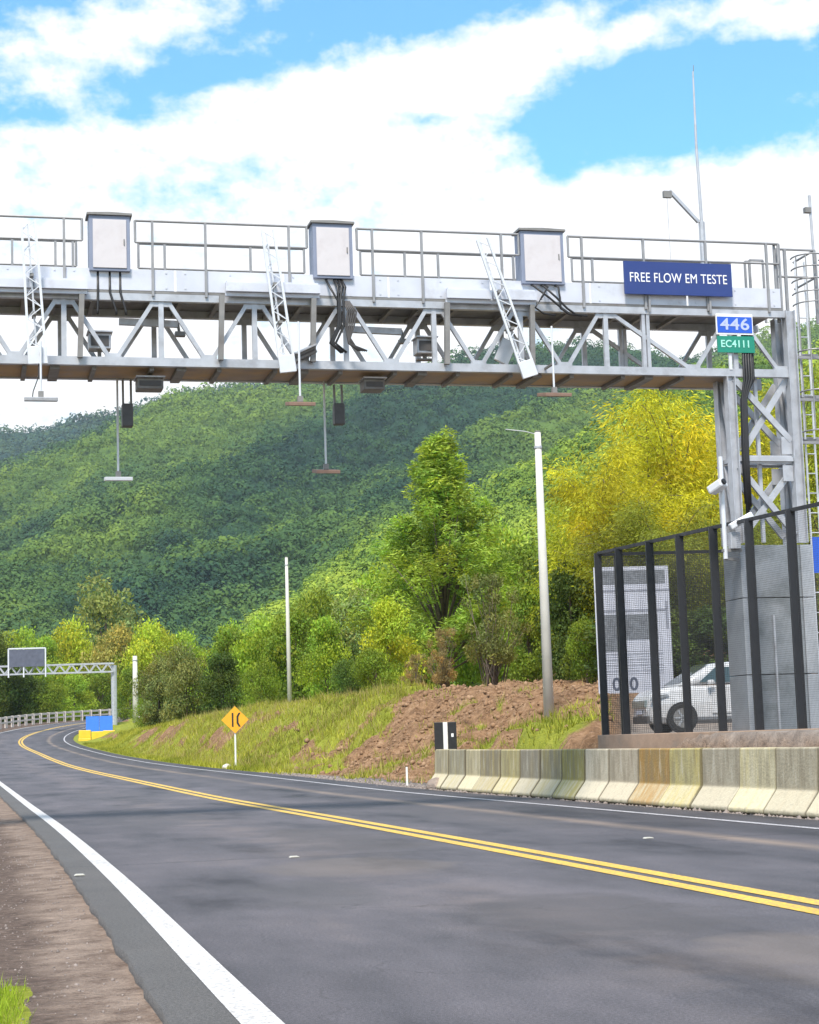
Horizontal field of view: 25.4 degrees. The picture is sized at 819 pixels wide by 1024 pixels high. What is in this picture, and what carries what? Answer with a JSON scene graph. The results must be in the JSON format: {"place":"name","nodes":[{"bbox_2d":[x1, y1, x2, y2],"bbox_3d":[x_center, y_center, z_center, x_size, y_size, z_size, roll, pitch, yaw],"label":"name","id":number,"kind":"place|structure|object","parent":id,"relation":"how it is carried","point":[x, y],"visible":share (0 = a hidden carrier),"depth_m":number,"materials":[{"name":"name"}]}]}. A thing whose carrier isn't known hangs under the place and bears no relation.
{"place":"outdoors","nodes":[
{"label":"outdoors","id":0,"kind":"place"},
{"bbox_2d":[0,970,35,1023],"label":"verge grass","id":1,"kind":"structure","parent":0,"point":[4,998],"depth_m":7.69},
{"bbox_2d":[0,383,326,465],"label":"hill","id":2,"kind":"structure","parent":0,"point":[72,427],"depth_m":2341.08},
{"bbox_2d":[0,382,319,468],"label":"forest","id":3,"kind":"object","parent":2,"relation":"on","point":[53,431],"visible":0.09,"depth_m":2308.34,"materials":[{"name":"green plant"}]},
{"bbox_2d":[0,717,818,1023],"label":"road","id":4,"kind":"structure","parent":0,"point":[336,923],"depth_m":11.57,"materials":[{"name":"asphalt"}]},
{"bbox_2d":[0,722,284,1023],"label":"edge line","id":5,"kind":"object","parent":4,"relation":"on","point":[240,1002],"visible":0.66,"depth_m":9.24,"materials":[{"name":"white paint"}]},
{"bbox_2d":[18,719,818,914],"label":"line","id":6,"kind":"object","parent":4,"relation":"on","point":[730,894],"visible":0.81,"depth_m":14.27,"materials":[{"name":"yellow paint"}]},
{"bbox_2d":[21,719,818,904],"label":"line","id":7,"kind":"object","parent":4,"relation":"on","point":[750,890],"visible":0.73,"depth_m":15.08,"materials":[{"name":"yellow paint"}]},
{"bbox_2d":[63,728,818,828],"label":"edge line","id":8,"kind":"object","parent":4,"relation":"on","point":[496,800],"visible":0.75,"depth_m":27.24,"materials":[{"name":"white paint"}]},
{"bbox_2d":[0,650,818,1023],"bbox_3d":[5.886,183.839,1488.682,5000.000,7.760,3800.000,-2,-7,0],"label":"ground","id":9,"kind":"structure","parent":0,"point":[94,996],"depth_m":23.70,"materials":[{"name":"brown soil"}]},
{"bbox_2d":[0,631,26,721],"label":"tree","id":10,"kind":"object","parent":9,"relation":"on","point":[5,700],"visible":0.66,"depth_m":199.43,"materials":[{"name":"green plant"}]},
{"bbox_2d":[0,623,38,722],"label":"tree","id":11,"kind":"object","parent":9,"relation":"on","point":[19,641],"visible":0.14,"depth_m":248.33,"materials":[{"name":"green plant"}]},
{"bbox_2d":[0,667,50,724],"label":"tree","id":12,"kind":"object","parent":9,"relation":"on","point":[28,687],"visible":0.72,"depth_m":202.18,"materials":[{"name":"green plant"}]},
{"bbox_2d":[24,681,65,722],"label":"shrub","id":13,"kind":"object","parent":9,"relation":"on","point":[54,698],"visible":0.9,"depth_m":203.35,"materials":[{"name":"green plant"}]},
{"bbox_2d":[27,632,66,721],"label":"tree","id":14,"kind":"object","parent":9,"relation":"on","point":[46,641],"visible":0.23,"depth_m":238.79,"materials":[{"name":"green plant"}]},
{"bbox_2d":[0,647,116,724],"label":"sign gantry","id":15,"kind":"object","parent":9,"relation":"on","point":[34,657],"visible":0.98,"depth_m":166.78,"materials":[{"name":"metal"}]},
{"bbox_2d":[0,708,139,728],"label":"guard rail","id":16,"kind":"object","parent":9,"relation":"on","point":[33,719],"visible":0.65,"depth_m":191.57,"materials":[{"name":"metal"}]},
{"bbox_2d":[0,822,141,1022],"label":"pebbles","id":17,"kind":"object","parent":9,"relation":"on","point":[74,965],"visible":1,"depth_m":10.98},
{"bbox_2d":[51,614,99,720],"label":"tree","id":18,"kind":"object","parent":9,"relation":"on","point":[73,646],"visible":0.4,"depth_m":245.84,"materials":[{"name":"green plant"}]},
{"bbox_2d":[54,674,99,720],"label":"shrub","id":19,"kind":"object","parent":9,"relation":"on","point":[74,682],"visible":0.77,"depth_m":213.44,"materials":[{"name":"green plant"}]},
{"bbox_2d":[86,716,112,730],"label":"blue sign","id":20,"kind":"object","parent":9,"relation":"on","point":[98,723],"visible":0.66,"depth_m":151.06,"materials":[{"name":"metal"}]},
{"bbox_2d":[83,667,128,715],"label":"shrub","id":21,"kind":"object","parent":9,"relation":"on","point":[100,681],"visible":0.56,"depth_m":223.55,"materials":[{"name":"green plant"}]},
{"bbox_2d":[79,620,135,719],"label":"tree","id":22,"kind":"object","parent":9,"relation":"on","point":[119,639],"visible":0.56,"depth_m":244.09,"materials":[{"name":"green plant"}]},
{"bbox_2d":[71,567,147,720],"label":"tree","id":23,"kind":"object","parent":9,"relation":"on","point":[97,602],"visible":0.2,"depth_m":261.15,"materials":[{"name":"green plant"}]},
{"bbox_2d":[117,665,144,720],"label":"tree","id":24,"kind":"object","parent":9,"relation":"on","point":[125,690],"visible":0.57,"depth_m":188.86,"materials":[{"name":"green plant"}]},
{"bbox_2d":[120,615,173,716],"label":"tree","id":25,"kind":"object","parent":9,"relation":"on","point":[145,649],"visible":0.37,"depth_m":233.14,"materials":[{"name":"green plant"}]},
{"bbox_2d":[129,648,173,726],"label":"tree","id":26,"kind":"object","parent":9,"relation":"on","point":[154,684],"visible":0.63,"depth_m":134.86,"materials":[{"name":"green plant"}]},
{"bbox_2d":[155,627,212,715],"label":"tree","id":27,"kind":"object","parent":9,"relation":"on","point":[179,637],"visible":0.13,"depth_m":149.29,"materials":[{"name":"green plant"}]},
{"bbox_2d":[159,639,210,721],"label":"tree","id":28,"kind":"object","parent":9,"relation":"on","point":[186,670],"visible":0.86,"depth_m":120.87,"materials":[{"name":"green plant"}]},
{"bbox_2d":[191,649,250,713],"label":"tree","id":29,"kind":"object","parent":9,"relation":"on","point":[221,666],"visible":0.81,"depth_m":111.16,"materials":[{"name":"green plant"}]},
{"bbox_2d":[198,626,253,711],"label":"tree","id":30,"kind":"object","parent":9,"relation":"on","point":[226,639],"visible":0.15,"depth_m":131.28,"materials":[{"name":"green plant"}]},
{"bbox_2d":[222,706,248,765],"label":"warning sign","id":31,"kind":"object","parent":9,"relation":"on","point":[234,719],"visible":0.89,"depth_m":65.54,"materials":[{"name":"yellow metal"}]},
{"bbox_2d":[229,608,294,705],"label":"tree","id":32,"kind":"object","parent":9,"relation":"on","point":[254,644],"visible":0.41,"depth_m":117.63,"materials":[{"name":"green plant"}]},
{"bbox_2d":[241,657,283,706],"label":"shrub","id":33,"kind":"object","parent":9,"relation":"on","point":[263,680],"visible":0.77,"depth_m":103.44,"materials":[{"name":"green plant"}]},
{"bbox_2d":[285,557,291,701],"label":"utility pole","id":34,"kind":"object","parent":9,"relation":"on","point":[289,683],"visible":0.9,"depth_m":94.88,"materials":[{"name":"concrete"}]},
{"bbox_2d":[260,598,324,701],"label":"tree","id":35,"kind":"object","parent":9,"relation":"on","point":[277,653],"visible":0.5,"depth_m":111.07,"materials":[{"name":"green plant"}]},
{"bbox_2d":[280,583,343,691],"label":"tree","id":36,"kind":"object","parent":9,"relation":"on","point":[314,600],"visible":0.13,"depth_m":148.63,"materials":[{"name":"green plant"}]},
{"bbox_2d":[291,612,351,698],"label":"tree","id":37,"kind":"object","parent":9,"relation":"on","point":[321,661],"visible":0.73,"depth_m":97.36,"materials":[{"name":"green plant"}]},
{"bbox_2d":[330,657,364,695],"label":"shrub","id":38,"kind":"object","parent":9,"relation":"on","point":[343,679],"visible":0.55,"depth_m":83.39,"materials":[{"name":"green plant"}]},
{"bbox_2d":[318,583,377,689],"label":"tree","id":39,"kind":"object","parent":9,"relation":"on","point":[352,642],"visible":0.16,"depth_m":127.21,"materials":[{"name":"green plant"}]},
{"bbox_2d":[83,679,613,782],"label":"grass","id":40,"kind":"structure","parent":9,"relation":"on","point":[186,759],"depth_m":63.42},
{"bbox_2d":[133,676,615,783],"bbox_3d":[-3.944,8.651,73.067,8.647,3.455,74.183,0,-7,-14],"label":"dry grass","id":41,"kind":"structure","parent":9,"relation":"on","point":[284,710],"depth_m":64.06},
{"bbox_2d":[346,646,404,691],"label":"shrub","id":42,"kind":"object","parent":9,"relation":"on","point":[371,666],"visible":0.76,"depth_m":77.53,"materials":[{"name":"green plant"}]},
{"bbox_2d":[338,557,420,681],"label":"tree","id":43,"kind":"object","parent":9,"relation":"on","point":[367,582],"visible":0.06,"depth_m":149.40,"materials":[{"name":"green plant"}]},
{"bbox_2d":[354,595,427,692],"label":"tree","id":44,"kind":"object","parent":9,"relation":"on","point":[388,622],"visible":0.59,"depth_m":83.42,"materials":[{"name":"green plant"}]},
{"bbox_2d":[361,559,441,688],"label":"tree","id":45,"kind":"object","parent":9,"relation":"on","point":[428,679],"visible":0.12,"depth_m":104.23,"materials":[{"name":"green plant"}]},
{"bbox_2d":[0,214,818,730],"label":"toll gantry","id":46,"kind":"object","parent":9,"relation":"on","point":[234,296],"visible":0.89,"depth_m":26.24,"materials":[{"name":"metal"}]},
{"bbox_2d":[20,219,47,364],"bbox_3d":[-5.016,-2.906,24.283,0.350,1.972,0.325,0,-7,-14],"label":"lattice arm","id":47,"kind":"object","parent":46,"relation":"attached to","point":[33,352],"visible":1,"depth_m":24.14},
{"bbox_2d":[86,330,112,356],"bbox_3d":[-4.236,-2.258,24.873,0.340,0.388,0.320,0,-7,-14],"label":"traffic camera","id":48,"kind":"object","parent":46,"relation":"attached to","point":[104,336],"visible":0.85,"depth_m":24.80,"materials":[{"name":"metal"}]},
{"bbox_2d":[85,212,131,314],"bbox_3d":[-4.099,-3.357,24.830,0.612,1.417,0.360,0,-7,-14],"label":"control cabinet","id":49,"kind":"object","parent":46,"relation":"attached to","point":[109,242],"visible":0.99,"depth_m":24.71,"materials":[{"name":"metal"}]},
{"bbox_2d":[121,379,132,427],"bbox_3d":[-3.913,-1.508,25.221,0.150,0.671,0.160,0,-7,-14],"label":"traffic camera","id":50,"kind":"object","parent":46,"relation":"hanging from","point":[126,415],"visible":1,"depth_m":25.13,"materials":[{"name":"metal"}]},
{"bbox_2d":[134,375,165,392],"bbox_3d":[-3.580,-1.761,25.071,0.400,0.168,0.370,0,-7,-14],"label":"traffic camera","id":51,"kind":"object","parent":46,"relation":"attached to","point":[148,384],"visible":1,"depth_m":24.96,"materials":[{"name":"metal"}]},
{"bbox_2d":[119,318,185,336],"bbox_3d":[-3.574,-2.561,25.268,0.911,0.235,0.120,0,-7,-14],"label":"camera","id":52,"kind":"object","parent":46,"relation":"attached to","point":[148,323],"visible":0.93,"depth_m":25.25,"materials":[{"name":"metal"}]},
{"bbox_2d":[261,229,296,372],"bbox_3d":[-1.824,-2.873,25.061,0.450,2.015,0.325,0,-7,-14],"label":"lattice arm","id":53,"kind":"object","parent":46,"relation":"attached to","point":[287,363],"visible":1,"depth_m":24.92},
{"bbox_2d":[307,220,366,353],"bbox_3d":[-1.019,-3.118,25.485,0.737,1.926,0.492,0,-7,-14],"label":"control cabinet","id":54,"kind":"object","parent":46,"relation":"attached to","point":[330,250],"visible":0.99,"depth_m":25.42,"materials":[{"name":"metal"}]},
{"bbox_2d":[358,377,386,392],"bbox_3d":[-0.522,-1.800,25.827,0.340,0.168,0.370,0,-7,-14],"label":"traffic camera","id":55,"kind":"object","parent":46,"relation":"attached to","point":[372,384],"visible":1,"depth_m":25.72,"materials":[{"name":"metal"}]},
{"bbox_2d":[411,335,437,361],"bbox_3d":[0.223,-2.325,25.975,0.320,0.318,0.320,0,-7,-14],"label":"traffic camera","id":56,"kind":"object","parent":46,"relation":"attached to","point":[422,346],"visible":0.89,"depth_m":25.89,"materials":[{"name":"metal"}]},
{"bbox_2d":[476,237,537,378],"bbox_3d":[1.344,-2.864,25.837,0.831,2.037,0.325,0,-7,-14],"label":"lattice arm","id":57,"kind":"object","parent":46,"relation":"attached to","point":[527,369],"visible":1,"depth_m":25.70},
{"bbox_2d":[513,228,586,316],"bbox_3d":[2.021,-3.424,26.285,0.955,1.321,0.466,0,-7,-14],"label":"control cabinet","id":58,"kind":"object","parent":46,"relation":"attached to","point":[539,259],"visible":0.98,"depth_m":26.17,"materials":[{"name":"metal"}]},
{"bbox_2d":[623,261,732,313],"bbox_3d":[3.929,-3.281,26.625,1.683,0.740,0.075,0,-7,-14],"label":"name board","id":59,"kind":"object","parent":46,"relation":"attached to","point":[674,279],"visible":1,"depth_m":26.60,"materials":[{"name":"blue"}]},
{"bbox_2d":[662,65,705,262],"bbox_3d":[4.145,-5.091,27.654,0.650,3.566,0.100,0,-7,-14],"label":"mast","id":60,"kind":"object","parent":46,"relation":"on","point":[670,194],"visible":0.87,"depth_m":27.60,"materials":[{"name":"metal"}]},
{"bbox_2d":[707,456,753,560],"bbox_3d":[4.608,-0.060,26.160,0.628,1.504,0.325,1,-8,-20],"label":"camera pole","id":61,"kind":"object","parent":46,"relation":"attached to","point":[720,484],"visible":0.95,"depth_m":26.11,"materials":[{"name":"white metal"}]},
{"bbox_2d":[715,313,754,369],"bbox_3d":[4.792,-2.503,26.783,0.590,0.830,0.068,0,-7,-14],"label":"road number sign","id":62,"kind":"object","parent":46,"relation":"attached to","point":[728,325],"visible":1,"depth_m":26.77,"materials":[{"name":"blue"}]},
{"bbox_2d":[251,679,612,782],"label":"earth clods","id":63,"kind":"object","parent":9,"relation":"on","point":[424,765],"visible":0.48,"depth_m":53.00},
{"bbox_2d":[342,425,527,686],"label":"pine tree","id":64,"kind":"object","parent":9,"relation":"on","point":[441,491],"visible":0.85,"depth_m":92.56,"materials":[{"name":"green plant"}]},
{"bbox_2d":[422,627,457,688],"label":"tree","id":65,"kind":"object","parent":9,"relation":"on","point":[444,672],"visible":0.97,"depth_m":73.69,"materials":[{"name":"brown plant"}]},
{"bbox_2d":[431,749,455,788],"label":"concrete barrier","id":66,"kind":"object","parent":9,"relation":"on","point":[442,765],"visible":0.56,"depth_m":37.44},
{"bbox_2d":[434,722,456,749],"bbox_3d":[0.767,5.108,38.150,0.470,1.400,0.056,-1,-7,-6],"label":"marker post","id":67,"kind":"object","parent":66,"relation":"on","point":[444,738],"visible":0.66,"depth_m":38.18,"materials":[{"name":"black plastic"}]},
{"bbox_2d":[441,749,471,790],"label":"concrete barrier","id":68,"kind":"object","parent":9,"relation":"on","point":[457,770],"visible":0.64,"depth_m":36.36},
{"bbox_2d":[431,588,504,686],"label":"tree","id":69,"kind":"object","parent":9,"relation":"on","point":[468,671],"visible":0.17,"depth_m":98.55,"materials":[{"name":"green plant"}]},
{"bbox_2d":[458,749,488,791],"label":"concrete barrier","id":70,"kind":"object","parent":9,"relation":"on","point":[470,780],"visible":0.62,"depth_m":35.34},
{"bbox_2d":[472,749,506,793],"bbox_3d":[1.617,4.872,34.240,0.600,0.800,1.322,0,-8,-14],"label":"concrete barrier","id":71,"kind":"object","parent":9,"relation":"on","point":[490,772],"visible":0.62,"depth_m":34.14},
{"bbox_2d":[451,517,528,684],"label":"tree","id":72,"kind":"object","parent":9,"relation":"on","point":[507,540],"visible":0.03,"depth_m":124.88,"materials":[{"name":"green plant"}]},
{"bbox_2d":[459,571,531,685],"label":"tree","id":73,"kind":"object","parent":9,"relation":"on","point":[497,655],"visible":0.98,"depth_m":71.61,"materials":[{"name":"green plant"}]},
{"bbox_2d":[492,749,523,794],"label":"concrete barrier","id":74,"kind":"object","parent":9,"relation":"on","point":[510,771],"visible":0.58,"depth_m":32.91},
{"bbox_2d":[483,536,557,678],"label":"tree","id":75,"kind":"object","parent":9,"relation":"on","point":[524,552],"visible":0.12,"depth_m":107.69,"materials":[{"name":"green plant"}]},
{"bbox_2d":[511,749,541,796],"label":"concrete barrier","id":76,"kind":"object","parent":9,"relation":"on","point":[528,781],"visible":0.56,"depth_m":31.77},
{"bbox_2d":[498,582,558,681],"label":"tree","id":77,"kind":"object","parent":9,"relation":"on","point":[525,669],"visible":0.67,"depth_m":79.35,"materials":[{"name":"green plant"}]},
{"bbox_2d":[506,429,553,718],"bbox_3d":[3.192,1.828,48.134,0.993,8.194,0.290,-2,-7,0],"label":"utility pole","id":78,"kind":"object","parent":9,"relation":"on","point":[548,695],"visible":0.91,"depth_m":48.02,"materials":[{"name":"concrete"}]},
{"bbox_2d":[260,772,818,819],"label":"gravel","id":79,"kind":"structure","parent":9,"relation":"on","point":[396,784],"depth_m":34.83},
{"bbox_2d":[513,536,573,676],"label":"tree","id":80,"kind":"object","parent":9,"relation":"on","point":[522,571],"visible":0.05,"depth_m":84.03,"materials":[{"name":"green plant"}]},
{"bbox_2d":[531,749,562,797],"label":"concrete barrier","id":81,"kind":"object","parent":9,"relation":"on","point":[551,775],"visible":0.59,"depth_m":30.70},
{"bbox_2d":[520,496,594,642],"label":"bamboo clump","id":82,"kind":"object","parent":9,"relation":"on","point":[547,521],"visible":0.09,"depth_m":78.04,"materials":[{"name":"green plant"}]},
{"bbox_2d":[533,557,596,680],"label":"tree","id":83,"kind":"object","parent":9,"relation":"on","point":[563,616],"visible":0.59,"depth_m":67.68,"materials":[{"name":"green plant"}]},
{"bbox_2d":[552,749,585,799],"bbox_3d":[2.767,4.265,29.652,0.600,0.800,1.122,0,-7,-14],"label":"concrete barrier","id":84,"kind":"object","parent":9,"relation":"on","point":[573,774],"visible":0.64,"depth_m":29.56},
{"bbox_2d":[558,617,597,683],"bbox_3d":[6.034,4.954,61.847,1.731,2.850,1.714,2,-8,-31],"label":"tree","id":85,"kind":"object","parent":9,"relation":"on","point":[586,650],"visible":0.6,"depth_m":61.65,"materials":[{"name":"green plant"}]},
{"bbox_2d":[575,749,609,801],"bbox_3d":[3.040,4.120,28.564,0.600,0.800,1.072,0,-7,-14],"label":"concrete barrier","id":86,"kind":"object","parent":9,"relation":"on","point":[596,783],"visible":0.62,"depth_m":28.47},
{"bbox_2d":[528,424,696,629],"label":"bamboo clump","id":87,"kind":"object","parent":9,"relation":"on","point":[590,504],"visible":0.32,"depth_m":67.89,"materials":[{"name":"yellow plant"}]},
{"bbox_2d":[599,748,640,803],"bbox_3d":[3.326,3.968,27.427,0.600,0.800,1.222,0,-7,-14],"label":"concrete barrier","id":88,"kind":"object","parent":9,"relation":"on","point":[622,785],"visible":0.63,"depth_m":27.34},
{"bbox_2d":[593,566,673,693],"bbox_3d":[5.800,3.314,47.047,1.955,3.816,0.113,-1,-7,-4],"label":"notice board","id":89,"kind":"object","parent":9,"relation":"on","point":[639,669],"visible":0.48,"depth_m":47.04,"materials":[{"name":"metal"}]},
{"bbox_2d":[572,600,710,677],"bbox_3d":[7.642,4.317,60.059,4.506,3.367,4.252,2,-8,-25],"label":"shrub","id":90,"kind":"object","parent":9,"relation":"on","point":[589,633],"visible":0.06,"depth_m":59.65,"materials":[{"name":"green plant"}]},
{"bbox_2d":[628,748,671,805],"bbox_3d":[3.625,3.807,26.216,0.600,0.800,1.222,0,-7,-14],"label":"concrete barrier","id":91,"kind":"object","parent":9,"relation":"on","point":[654,780],"visible":0.66,"depth_m":26.16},
{"bbox_2d":[549,485,766,661],"bbox_3d":[9.012,2.450,63.499,7.281,6.824,7.124,-9,-10,43],"label":"bamboo clump","id":92,"kind":"object","parent":9,"relation":"on","point":[639,535],"visible":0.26,"depth_m":63.76,"materials":[{"name":"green plant"}]},
{"bbox_2d":[658,748,702,808],"bbox_3d":[3.889,3.654,25.056,0.600,0.800,1.122,0,-7,-14],"label":"concrete barrier","id":93,"kind":"object","parent":9,"relation":"on","point":[686,778],"visible":0.68,"depth_m":24.95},
{"bbox_2d":[633,662,735,732],"bbox_3d":[7.602,4.428,43.619,4.355,1.675,2.140,-1,-7,-7],"label":"parked car","id":94,"kind":"object","parent":9,"relation":"on","point":[669,705],"visible":0.23,"depth_m":42.64,"materials":[{"name":"white paint"}]},
{"bbox_2d":[556,389,813,652],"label":"tree","id":95,"kind":"object","parent":9,"relation":"on","point":[668,443],"visible":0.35,"depth_m":73.80,"materials":[{"name":"yellow plant"}]},
{"bbox_2d":[671,605,728,673],"bbox_3d":[10.400,4.387,59.828,4.276,2.774,4.286,-4,-7,15],"label":"shrub","id":96,"kind":"object","parent":9,"relation":"on","point":[696,624],"visible":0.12,"depth_m":59.08,"materials":[{"name":"green plant"}]},
{"bbox_2d":[594,502,818,734],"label":"fence","id":97,"kind":"object","parent":9,"relation":"on","point":[650,554],"visible":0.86,"depth_m":27.39,"materials":[{"name":"metal"}]},
{"bbox_2d":[598,728,818,748],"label":"kerb","id":98,"kind":"structure","parent":9,"relation":"on","point":[661,740],"depth_m":28.08,"materials":[{"name":"brown concrete"}]},
{"bbox_2d":[691,747,750,810],"bbox_3d":[4.187,3.499,23.894,0.600,0.800,1.222,0,-8,-14],"label":"concrete barrier","id":99,"kind":"object","parent":9,"relation":"on","point":[721,781],"visible":0.57,"depth_m":23.82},
{"bbox_2d":[687,505,818,625],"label":"bamboo clump","id":100,"kind":"object","parent":9,"relation":"on","point":[767,542],"visible":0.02,"depth_m":65.60,"materials":[{"name":"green plant"}]},
{"bbox_2d":[728,747,780,813],"bbox_3d":[4.449,3.348,22.755,0.600,0.800,1.072,0,-7,-14],"label":"concrete barrier","id":101,"kind":"object","parent":9,"relation":"on","point":[758,783],"visible":0.58,"depth_m":22.68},
{"bbox_2d":[718,352,818,596],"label":"bamboo clump","id":102,"kind":"object","parent":9,"relation":"on","point":[812,489],"visible":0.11,"depth_m":79.78,"materials":[{"name":"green plant"}]},
{"bbox_2d":[764,747,818,816],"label":"concrete barrier","id":103,"kind":"object","parent":9,"relation":"on","point":[796,793],"visible":0.91,"depth_m":21.58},
{"bbox_2d":[0,326,818,632],"bbox_3d":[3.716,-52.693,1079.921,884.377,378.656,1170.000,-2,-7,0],"label":"hill slope","id":104,"kind":"structure","parent":0,"point":[420,426],"depth_m":1281.57,"materials":[{"name":"plant"}]},
{"bbox_2d":[0,317,818,652],"bbox_3d":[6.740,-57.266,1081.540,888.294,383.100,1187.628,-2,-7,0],"label":"forest","id":105,"kind":"object","parent":104,"relation":"on","point":[222,555],"visible":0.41,"depth_m":1083.13,"materials":[{"name":"green plant"}]},
{"bbox_2d":[0,0,818,432],"label":"sky","id":106,"kind":"structure","parent":0,"point":[576,117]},
{"bbox_2d":[334,360,818,583],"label":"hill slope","id":107,"kind":"structure","parent":0,"point":[696,403],"depth_m":478.35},
{"bbox_2d":[234,339,818,701],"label":"forest","id":108,"kind":"object","parent":107,"relation":"on","point":[341,574],"visible":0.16,"depth_m":454.38,"materials":[{"name":"green plant"}]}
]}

